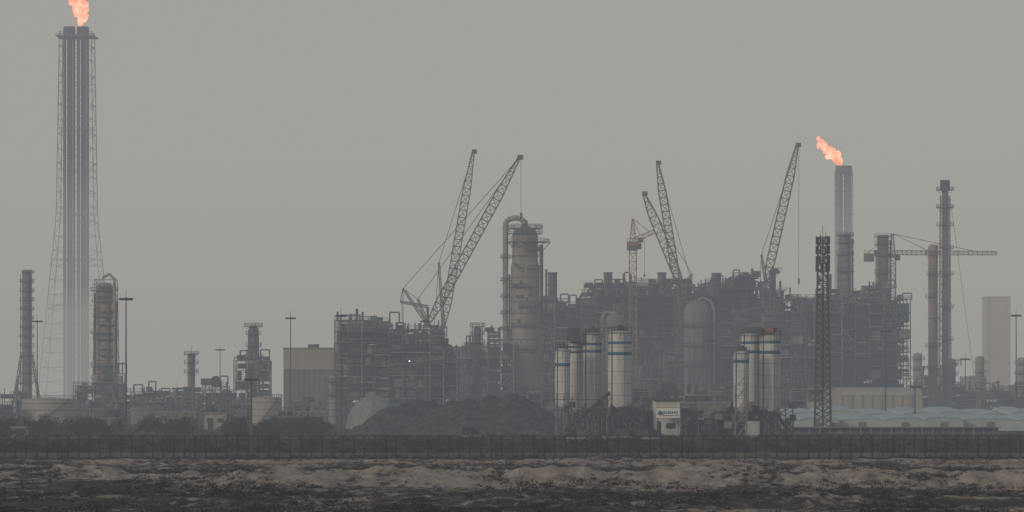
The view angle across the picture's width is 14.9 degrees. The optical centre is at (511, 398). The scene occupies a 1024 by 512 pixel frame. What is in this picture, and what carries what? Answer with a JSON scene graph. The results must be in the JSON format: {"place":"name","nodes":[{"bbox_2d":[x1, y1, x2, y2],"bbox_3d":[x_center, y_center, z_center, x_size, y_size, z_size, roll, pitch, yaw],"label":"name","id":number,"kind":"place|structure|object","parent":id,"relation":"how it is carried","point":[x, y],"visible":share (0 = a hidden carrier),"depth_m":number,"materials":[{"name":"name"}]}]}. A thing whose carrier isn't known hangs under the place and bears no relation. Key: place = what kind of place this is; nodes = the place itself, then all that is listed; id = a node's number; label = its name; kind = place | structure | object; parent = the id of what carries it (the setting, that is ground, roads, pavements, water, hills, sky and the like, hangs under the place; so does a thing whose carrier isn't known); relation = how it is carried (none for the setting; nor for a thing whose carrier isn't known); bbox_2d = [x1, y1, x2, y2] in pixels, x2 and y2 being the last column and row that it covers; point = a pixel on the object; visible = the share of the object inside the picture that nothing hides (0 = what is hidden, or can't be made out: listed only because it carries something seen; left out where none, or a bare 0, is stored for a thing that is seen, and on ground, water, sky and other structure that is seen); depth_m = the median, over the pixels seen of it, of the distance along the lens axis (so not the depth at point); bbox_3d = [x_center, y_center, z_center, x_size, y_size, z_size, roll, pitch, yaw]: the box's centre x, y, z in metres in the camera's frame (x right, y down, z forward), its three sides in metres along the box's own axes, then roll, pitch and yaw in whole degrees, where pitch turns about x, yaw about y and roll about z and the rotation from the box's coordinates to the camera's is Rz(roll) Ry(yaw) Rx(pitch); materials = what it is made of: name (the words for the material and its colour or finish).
{"place":"outdoors","nodes":[
{"label":"outdoors","id":0,"kind":"place"},
{"bbox_2d":[283,344,337,410],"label":"warehouse building","id":1,"kind":"structure","parent":0,"point":[312,368],"depth_m":1349.90,"materials":[{"name":"metal"}]},
{"bbox_2d":[0,400,1023,511],"bbox_3d":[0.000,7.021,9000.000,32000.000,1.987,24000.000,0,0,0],"label":"ground","id":2,"kind":"structure","parent":0,"point":[386,482],"depth_m":356.27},
{"bbox_2d":[0,401,12,421],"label":"storage tank","id":3,"kind":"object","parent":2,"relation":"on","point":[6,410],"visible":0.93,"depth_m":1186.21,"materials":[{"name":"metal"}]},
{"bbox_2d":[0,383,26,414],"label":"process structure","id":4,"kind":"object","parent":2,"relation":"on","point":[17,394],"visible":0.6,"depth_m":1506.86,"materials":[{"name":"metal"}]},
{"bbox_2d":[10,420,29,436],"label":"site office","id":5,"kind":"structure","parent":2,"relation":"on","point":[21,427],"depth_m":789.83,"materials":[{"name":"metal"}]},
{"bbox_2d":[14,270,39,411],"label":"vent stack","id":6,"kind":"object","parent":2,"relation":"on","point":[26,344],"visible":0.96,"depth_m":1598.23,"materials":[{"name":"metal"}]},
{"bbox_2d":[22,395,78,423],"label":"storage tank","id":7,"kind":"object","parent":2,"relation":"on","point":[55,407],"visible":0.93,"depth_m":1192.75,"materials":[{"name":"metal"}]},
{"bbox_2d":[38,26,104,399],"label":"flare stack","id":8,"kind":"object","parent":2,"relation":"on","point":[82,34],"visible":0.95,"depth_m":2397.42,"materials":[{"name":"metal"}]},
{"bbox_2d":[69,0,88,25],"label":"gas flame","id":9,"kind":"object","parent":8,"relation":"on","point":[81,5],"visible":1,"depth_m":2398.33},
{"bbox_2d":[73,362,124,417],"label":"process structure","id":10,"kind":"object","parent":2,"relation":"on","point":[82,391],"visible":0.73,"depth_m":1442.74,"materials":[{"name":"metal"}]},
{"bbox_2d":[91,273,119,418],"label":"distillation column","id":11,"kind":"structure","parent":2,"relation":"on","point":[105,334],"depth_m":1447.00,"materials":[{"name":"metal"}]},
{"bbox_2d":[98,412,122,428],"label":"site office","id":12,"kind":"structure","parent":2,"relation":"on","point":[111,414],"depth_m":980.00,"materials":[{"name":"metal"}]},
{"bbox_2d":[119,297,132,432],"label":"mast light","id":13,"kind":"object","parent":2,"relation":"on","point":[126,299],"visible":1,"depth_m":879.86,"materials":[{"name":"metal"}]},
{"bbox_2d":[130,404,159,423],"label":"storage tank","id":14,"kind":"object","parent":2,"relation":"on","point":[138,413],"visible":0.68,"depth_m":1175.64,"materials":[{"name":"metal"}]},
{"bbox_2d":[119,381,178,419],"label":"pipe rack","id":15,"kind":"object","parent":2,"relation":"on","point":[159,394],"visible":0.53,"depth_m":1401.93,"materials":[{"name":"metal"}]},
{"bbox_2d":[134,427,164,434],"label":"gravel pile","id":16,"kind":"object","parent":2,"relation":"on","point":[155,431],"visible":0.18,"depth_m":798.83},
{"bbox_2d":[152,406,199,425],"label":"site office","id":17,"kind":"structure","parent":2,"relation":"on","point":[160,412],"depth_m":1100.00,"materials":[{"name":"metal"}]},
{"bbox_2d":[13,389,339,422],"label":"pipe rack","id":18,"kind":"object","parent":2,"relation":"on","point":[235,408],"visible":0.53,"depth_m":1252.96,"materials":[{"name":"metal"}]},
{"bbox_2d":[173,375,234,412],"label":"process structure","id":19,"kind":"object","parent":2,"relation":"on","point":[187,391],"visible":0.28,"depth_m":1423.51,"materials":[{"name":"metal"}]},
{"bbox_2d":[184,347,198,402],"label":"process column","id":20,"kind":"structure","parent":19,"relation":"on","point":[191,362],"depth_m":1448.70,"materials":[{"name":"metal"}]},
{"bbox_2d":[203,407,228,428],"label":"site office","id":21,"kind":"structure","parent":2,"relation":"on","point":[214,418],"depth_m":980.00,"materials":[{"name":"metal"}]},
{"bbox_2d":[210,376,221,402],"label":"surge vessel","id":22,"kind":"object","parent":2,"relation":"on","point":[216,381],"visible":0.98,"depth_m":1398.11,"materials":[{"name":"metal"}]},
{"bbox_2d":[244,370,258,434],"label":"mast light","id":23,"kind":"object","parent":2,"relation":"on","point":[251,379],"visible":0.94,"depth_m":799.83,"materials":[{"name":"metal"}]},
{"bbox_2d":[233,349,271,416],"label":"process structure","id":24,"kind":"object","parent":2,"relation":"on","point":[259,367],"visible":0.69,"depth_m":1405.56,"materials":[{"name":"metal"}]},
{"bbox_2d":[244,323,262,398],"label":"process column","id":25,"kind":"structure","parent":24,"relation":"on","point":[253,334],"depth_m":1418.63,"materials":[{"name":"metal"}]},
{"bbox_2d":[252,394,281,422],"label":"storage tank","id":26,"kind":"object","parent":2,"relation":"on","point":[264,407],"visible":0.88,"depth_m":1225.61,"materials":[{"name":"metal"}]},
{"bbox_2d":[275,411,296,423],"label":"site office","id":27,"kind":"structure","parent":2,"relation":"on","point":[284,414],"depth_m":982.61,"materials":[{"name":"metal"}]},
{"bbox_2d":[285,311,295,410],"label":"mast light","id":28,"kind":"object","parent":2,"relation":"on","point":[290,317],"visible":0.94,"depth_m":1149.83,"materials":[{"name":"metal"}]},
{"bbox_2d":[296,406,328,422],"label":"site office","id":29,"kind":"structure","parent":2,"relation":"on","point":[305,410],"depth_m":1050.00,"materials":[{"name":"metal"}]},
{"bbox_2d":[325,375,339,423],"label":"process column","id":30,"kind":"structure","parent":2,"relation":"on","point":[332,385],"depth_m":1198.82,"materials":[{"name":"metal"}]},
{"bbox_2d":[335,314,345,429],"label":"mast light","id":31,"kind":"object","parent":2,"relation":"on","point":[340,315],"visible":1,"depth_m":949.86,"materials":[{"name":"metal"}]},
{"bbox_2d":[345,395,392,428],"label":"storage dome","id":32,"kind":"structure","parent":2,"relation":"on","point":[362,410],"depth_m":995.70,"materials":[{"name":"metal"}]},
{"bbox_2d":[345,398,442,434],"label":"gravel pile","id":33,"kind":"object","parent":2,"relation":"on","point":[397,420],"visible":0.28,"depth_m":845.88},
{"bbox_2d":[334,309,458,420],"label":"process module","id":34,"kind":"object","parent":2,"relation":"on","point":[375,349],"visible":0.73,"depth_m":1304.61,"materials":[{"name":"metal"}]},
{"bbox_2d":[434,149,476,337],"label":"crawler crane","id":35,"kind":"object","parent":2,"relation":"on","point":[474,151],"visible":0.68,"depth_m":1476.84,"materials":[{"name":"metal"}]},
{"bbox_2d":[400,155,522,333],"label":"crawler crane","id":36,"kind":"object","parent":2,"relation":"on","point":[426,317],"visible":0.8,"depth_m":1367.22,"materials":[{"name":"metal"}]},
{"bbox_2d":[458,427,480,440],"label":"portable cabin","id":37,"kind":"object","parent":2,"relation":"on","point":[469,430],"visible":0.56,"depth_m":719.81,"materials":[{"name":"metal"}]},
{"bbox_2d":[470,323,484,400],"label":"vent tower","id":38,"kind":"structure","parent":2,"relation":"on","point":[477,373],"depth_m":1348.88,"materials":[{"name":"metal"}]},
{"bbox_2d":[450,325,513,400],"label":"process structure","id":39,"kind":"object","parent":2,"relation":"on","point":[494,370],"visible":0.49,"depth_m":1428.86,"materials":[{"name":"metal"}]},
{"bbox_2d":[401,393,569,434],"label":"gravel pile","id":40,"kind":"object","parent":2,"relation":"on","point":[515,414],"visible":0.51,"depth_m":830.50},
{"bbox_2d":[0,451,1023,511],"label":"desert scrub","id":41,"kind":"object","parent":2,"relation":"on","point":[285,493],"visible":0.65,"depth_m":318.19,"materials":[{"name":"plant"}]},
{"bbox_2d":[0,412,1023,455],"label":"shrub thicket","id":42,"kind":"object","parent":2,"relation":"on","point":[273,425],"visible":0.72,"depth_m":715.57,"materials":[{"name":"green plant"}]},
{"bbox_2d":[0,435,1023,459],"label":"perimeter fence","id":43,"kind":"object","parent":2,"relation":"on","point":[515,448],"visible":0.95,"depth_m":500.08,"materials":[{"name":"metal"}]},
{"bbox_2d":[0,453,1023,457],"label":"wall","id":44,"kind":"structure","parent":2,"relation":"on","point":[262,455],"depth_m":511.88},
{"bbox_2d":[500,214,550,401],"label":"distillation column","id":45,"kind":"structure","parent":2,"relation":"on","point":[524,295],"depth_m":1446.11,"materials":[{"name":"metal"}]},
{"bbox_2d":[540,321,562,419],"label":"stair structure","id":46,"kind":"object","parent":2,"relation":"on","point":[547,356],"visible":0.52,"depth_m":1382.09,"materials":[{"name":"metal"}]},
{"bbox_2d":[547,272,559,387],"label":"exhaust stack","id":47,"kind":"object","parent":2,"relation":"on","point":[552,284],"visible":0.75,"depth_m":1513.42,"materials":[{"name":"metal"}]},
{"bbox_2d":[554,343,570,436],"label":"cement silo","id":48,"kind":"object","parent":2,"relation":"on","point":[562,368],"visible":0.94,"depth_m":780.72,"materials":[{"name":"metal"}]},
{"bbox_2d":[564,337,582,425],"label":"cement silo","id":49,"kind":"object","parent":2,"relation":"on","point":[576,372],"visible":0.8,"depth_m":788.22,"materials":[{"name":"metal"}]},
{"bbox_2d":[566,429,590,441],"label":"portable cabin","id":50,"kind":"object","parent":2,"relation":"on","point":[579,431],"visible":0.54,"depth_m":689.75,"materials":[{"name":"metal"}]},
{"bbox_2d":[582,326,602,436],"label":"cement silo","id":51,"kind":"object","parent":2,"relation":"on","point":[592,364],"visible":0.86,"depth_m":787.30,"materials":[{"name":"metal"}]},
{"bbox_2d":[601,272,613,407],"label":"exhaust stack","id":52,"kind":"object","parent":2,"relation":"on","point":[608,275],"visible":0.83,"depth_m":1513.38,"materials":[{"name":"metal"}]},
{"bbox_2d":[600,311,629,414],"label":"process vessel","id":53,"kind":"object","parent":2,"relation":"on","point":[613,319],"visible":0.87,"depth_m":1398.53,"materials":[{"name":"metal"}]},
{"bbox_2d":[602,428,631,441],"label":"portable cabin","id":54,"kind":"object","parent":2,"relation":"on","point":[619,431],"visible":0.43,"depth_m":699.80,"materials":[{"name":"metal"}]},
{"bbox_2d":[607,325,631,422],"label":"cement silo","id":55,"kind":"object","parent":2,"relation":"on","point":[620,364],"visible":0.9,"depth_m":782.05,"materials":[{"name":"metal"}]},
{"bbox_2d":[627,219,655,386],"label":"tower crane","id":56,"kind":"object","parent":2,"relation":"on","point":[635,245],"visible":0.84,"depth_m":1443.57,"materials":[{"name":"metal"}]},
{"bbox_2d":[641,429,659,441],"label":"portable cabin","id":57,"kind":"object","parent":2,"relation":"on","point":[651,432],"visible":0.66,"depth_m":699.79,"materials":[{"name":"metal"}]},
{"bbox_2d":[655,272,668,376],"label":"exhaust stack","id":58,"kind":"object","parent":2,"relation":"on","point":[661,275],"visible":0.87,"depth_m":1513.38,"materials":[{"name":"metal"}]},
{"bbox_2d":[632,375,698,424],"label":"pipe rack","id":59,"kind":"object","parent":2,"relation":"on","point":[667,389],"visible":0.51,"depth_m":1122.15,"materials":[{"name":"metal"}]},
{"bbox_2d":[642,191,692,371],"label":"crawler crane","id":60,"kind":"object","parent":2,"relation":"on","point":[645,194],"visible":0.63,"depth_m":1472.86,"materials":[{"name":"metal"}]},
{"bbox_2d":[656,407,679,434],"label":"sign","id":61,"kind":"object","parent":2,"relation":"on","point":[667,412],"visible":0.97,"depth_m":774.94,"materials":[{"name":"metal"}]},
{"bbox_2d":[656,160,690,378],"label":"crawler crane","id":62,"kind":"object","parent":2,"relation":"on","point":[658,162],"visible":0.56,"depth_m":1487.40,"materials":[{"name":"metal"}]},
{"bbox_2d":[555,327,796,437],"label":"concrete batching plant","id":63,"kind":"object","parent":2,"relation":"on","point":[694,422],"visible":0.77,"depth_m":778.00,"materials":[{"name":"metal"}]},
{"bbox_2d":[680,296,714,400],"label":"reactor vessel","id":64,"kind":"object","parent":2,"relation":"on","point":[697,326],"visible":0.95,"depth_m":1433.61,"materials":[{"name":"metal"}]},
{"bbox_2d":[709,273,723,384],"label":"exhaust stack","id":65,"kind":"object","parent":2,"relation":"on","point":[716,276],"visible":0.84,"depth_m":1513.04,"materials":[{"name":"metal"}]},
{"bbox_2d":[539,268,911,416],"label":"process unit structure","id":66,"kind":"object","parent":2,"relation":"on","point":[859,363],"visible":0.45,"depth_m":1506.08,"materials":[{"name":"metal"}]},
{"bbox_2d":[583,267,821,311],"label":"air cooler bank","id":67,"kind":"structure","parent":66,"relation":"on","point":[776,270],"depth_m":1488.50,"materials":[{"name":"metal"}]},
{"bbox_2d":[634,303,819,416],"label":"pipe rack structure","id":68,"kind":"object","parent":2,"relation":"on","point":[737,325],"visible":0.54,"depth_m":1448.24,"materials":[{"name":"metal"}]},
{"bbox_2d":[733,345,749,434],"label":"cement silo","id":69,"kind":"object","parent":2,"relation":"on","point":[741,354],"visible":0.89,"depth_m":777.73,"materials":[{"name":"metal"}]},
{"bbox_2d":[740,328,759,436],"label":"cement silo","id":70,"kind":"object","parent":2,"relation":"on","point":[750,339],"visible":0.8,"depth_m":786.07,"materials":[{"name":"metal"}]},
{"bbox_2d":[690,376,821,423],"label":"pipe rack","id":71,"kind":"object","parent":2,"relation":"on","point":[727,391],"visible":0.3,"depth_m":1183.20,"materials":[{"name":"metal"}]},
{"bbox_2d":[759,326,780,436],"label":"cement silo","id":72,"kind":"object","parent":2,"relation":"on","point":[769,353],"visible":0.97,"depth_m":783.17,"materials":[{"name":"metal"}]},
{"bbox_2d":[766,274,778,322],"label":"exhaust stack","id":73,"kind":"object","parent":2,"relation":"on","point":[773,276],"visible":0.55,"depth_m":1513.87,"materials":[{"name":"metal"}]},
{"bbox_2d":[759,143,800,312],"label":"crawler crane","id":74,"kind":"object","parent":2,"relation":"on","point":[765,278],"visible":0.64,"depth_m":1477.38,"materials":[{"name":"metal"}]},
{"bbox_2d":[779,408,813,427],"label":"fabric tent","id":75,"kind":"object","parent":2,"relation":"on","point":[799,410],"visible":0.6,"depth_m":1027.94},
{"bbox_2d":[793,413,839,426],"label":"fabric tent","id":76,"kind":"object","parent":2,"relation":"on","point":[804,419],"visible":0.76,"depth_m":930.19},
{"bbox_2d":[813,231,842,433],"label":"telecom tower","id":77,"kind":"structure","parent":2,"relation":"on","point":[823,250],"depth_m":858.75,"materials":[{"name":"metal"}]},
{"bbox_2d":[824,274,833,387],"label":"exhaust stack","id":78,"kind":"object","parent":2,"relation":"on","point":[830,293],"visible":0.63,"depth_m":1513.80,"materials":[{"name":"metal"}]},
{"bbox_2d":[809,406,862,414],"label":"fabric tent","id":79,"kind":"object","parent":2,"relation":"on","point":[838,410],"visible":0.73,"depth_m":1016.74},
{"bbox_2d":[834,165,853,294],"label":"flare stack","id":80,"kind":"object","parent":2,"relation":"on","point":[845,170],"visible":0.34,"depth_m":2497.83,"materials":[{"name":"metal"}]},
{"bbox_2d":[816,136,842,164],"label":"gas flame","id":81,"kind":"object","parent":80,"relation":"on","point":[833,154],"visible":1,"depth_m":2498.89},
{"bbox_2d":[836,232,853,384],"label":"vent stack","id":82,"kind":"object","parent":2,"relation":"on","point":[844,268],"visible":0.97,"depth_m":1528.10,"materials":[{"name":"metal"}]},
{"bbox_2d":[832,414,883,426],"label":"fabric tent","id":83,"kind":"object","parent":2,"relation":"on","point":[853,420],"visible":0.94,"depth_m":936.31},
{"bbox_2d":[854,408,892,415],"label":"fabric tent","id":84,"kind":"object","parent":2,"relation":"on","point":[868,411],"visible":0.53,"depth_m":1037.18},
{"bbox_2d":[874,233,891,386],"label":"vent stack","id":85,"kind":"object","parent":2,"relation":"on","point":[882,242],"visible":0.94,"depth_m":1528.09,"materials":[{"name":"metal"}]},
{"bbox_2d":[874,414,924,426],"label":"fabric tent","id":86,"kind":"object","parent":2,"relation":"on","point":[898,420],"visible":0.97,"depth_m":933.78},
{"bbox_2d":[886,407,929,414],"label":"fabric tent","id":87,"kind":"object","parent":2,"relation":"on","point":[904,410],"visible":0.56,"depth_m":1036.82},
{"bbox_2d":[864,234,996,298],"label":"tower crane","id":88,"kind":"object","parent":2,"relation":"on","point":[868,257],"visible":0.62,"depth_m":1559.14,"materials":[{"name":"metal"}]},
{"bbox_2d":[923,244,942,406],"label":"process column","id":89,"kind":"structure","parent":2,"relation":"on","point":[933,344],"depth_m":1578.32,"materials":[{"name":"metal"}]},
{"bbox_2d":[912,413,963,426],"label":"fabric tent","id":90,"kind":"object","parent":2,"relation":"on","point":[938,420],"visible":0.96,"depth_m":932.63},
{"bbox_2d":[921,407,971,415],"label":"fabric tent","id":91,"kind":"object","parent":2,"relation":"on","point":[948,411],"visible":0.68,"depth_m":1027.66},
{"bbox_2d":[936,180,978,408],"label":"flare riser tower","id":92,"kind":"structure","parent":2,"relation":"on","point":[946,272],"depth_m":1598.71,"materials":[{"name":"metal"}]},
{"bbox_2d":[907,360,1023,414],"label":"process structure","id":93,"kind":"object","parent":2,"relation":"on","point":[1002,397],"visible":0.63,"depth_m":1656.45,"materials":[{"name":"metal"}]},
{"bbox_2d":[911,353,924,386],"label":"process column","id":94,"kind":"structure","parent":93,"relation":"on","point":[917,366],"depth_m":1798.36,"materials":[{"name":"metal"}]},
{"bbox_2d":[973,356,986,382],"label":"process column","id":95,"kind":"structure","parent":93,"relation":"on","point":[979,362],"depth_m":1798.38,"materials":[{"name":"metal"}]},
{"bbox_2d":[1014,357,1023,384],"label":"process column","id":96,"kind":"structure","parent":93,"relation":"on","point":[1020,369],"depth_m":1798.15,"materials":[{"name":"metal"}]},
{"bbox_2d":[960,376,985,408],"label":"storage tank","id":97,"kind":"object","parent":2,"relation":"on","point":[977,379],"visible":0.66,"depth_m":1745.05,"materials":[{"name":"metal"}]},
{"bbox_2d":[961,409,1005,415],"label":"fabric tent","id":98,"kind":"object","parent":2,"relation":"on","point":[981,411],"visible":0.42,"depth_m":1031.36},
{"bbox_2d":[952,414,1017,430],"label":"fabric tent","id":99,"kind":"object","parent":2,"relation":"on","point":[986,420],"visible":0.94,"depth_m":937.35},
{"bbox_2d":[992,406,1023,414],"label":"fabric tent","id":100,"kind":"object","parent":2,"relation":"on","point":[1007,410],"visible":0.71,"depth_m":1032.49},
{"bbox_2d":[1004,414,1023,430],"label":"fabric tent","id":101,"kind":"object","parent":2,"relation":"on","point":[1019,418],"visible":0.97,"depth_m":941.93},
{"bbox_2d":[1011,314,1020,407],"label":"mast light","id":102,"kind":"object","parent":2,"relation":"on","point":[1016,315],"visible":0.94,"depth_m":1149.87,"materials":[{"name":"metal"}]},
{"bbox_2d":[0,0,1023,399],"label":"sky","id":103,"kind":"structure","parent":0,"point":[259,161],"materials":[{"name":"grey"}]},
{"bbox_2d":[680,396,724,417],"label":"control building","id":104,"kind":"structure","parent":0,"point":[706,400],"depth_m":900.00,"materials":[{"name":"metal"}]},
{"bbox_2d":[807,384,835,411],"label":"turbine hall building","id":105,"kind":"structure","parent":0,"point":[811,404],"depth_m":1300.00,"materials":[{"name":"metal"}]},
{"bbox_2d":[833,387,922,410],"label":"arched warehouse","id":106,"kind":"structure","parent":0,"point":[852,398],"depth_m":1262.05,"materials":[{"name":"metal"}]},
{"bbox_2d":[788,427,1001,434],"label":"shed","id":107,"kind":"structure","parent":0,"point":[891,429],"depth_m":841.00,"materials":[{"name":"metal"}]},
{"bbox_2d":[981,296,1010,410],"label":"cold box tower","id":108,"kind":"structure","parent":0,"point":[996,332],"depth_m":2000.00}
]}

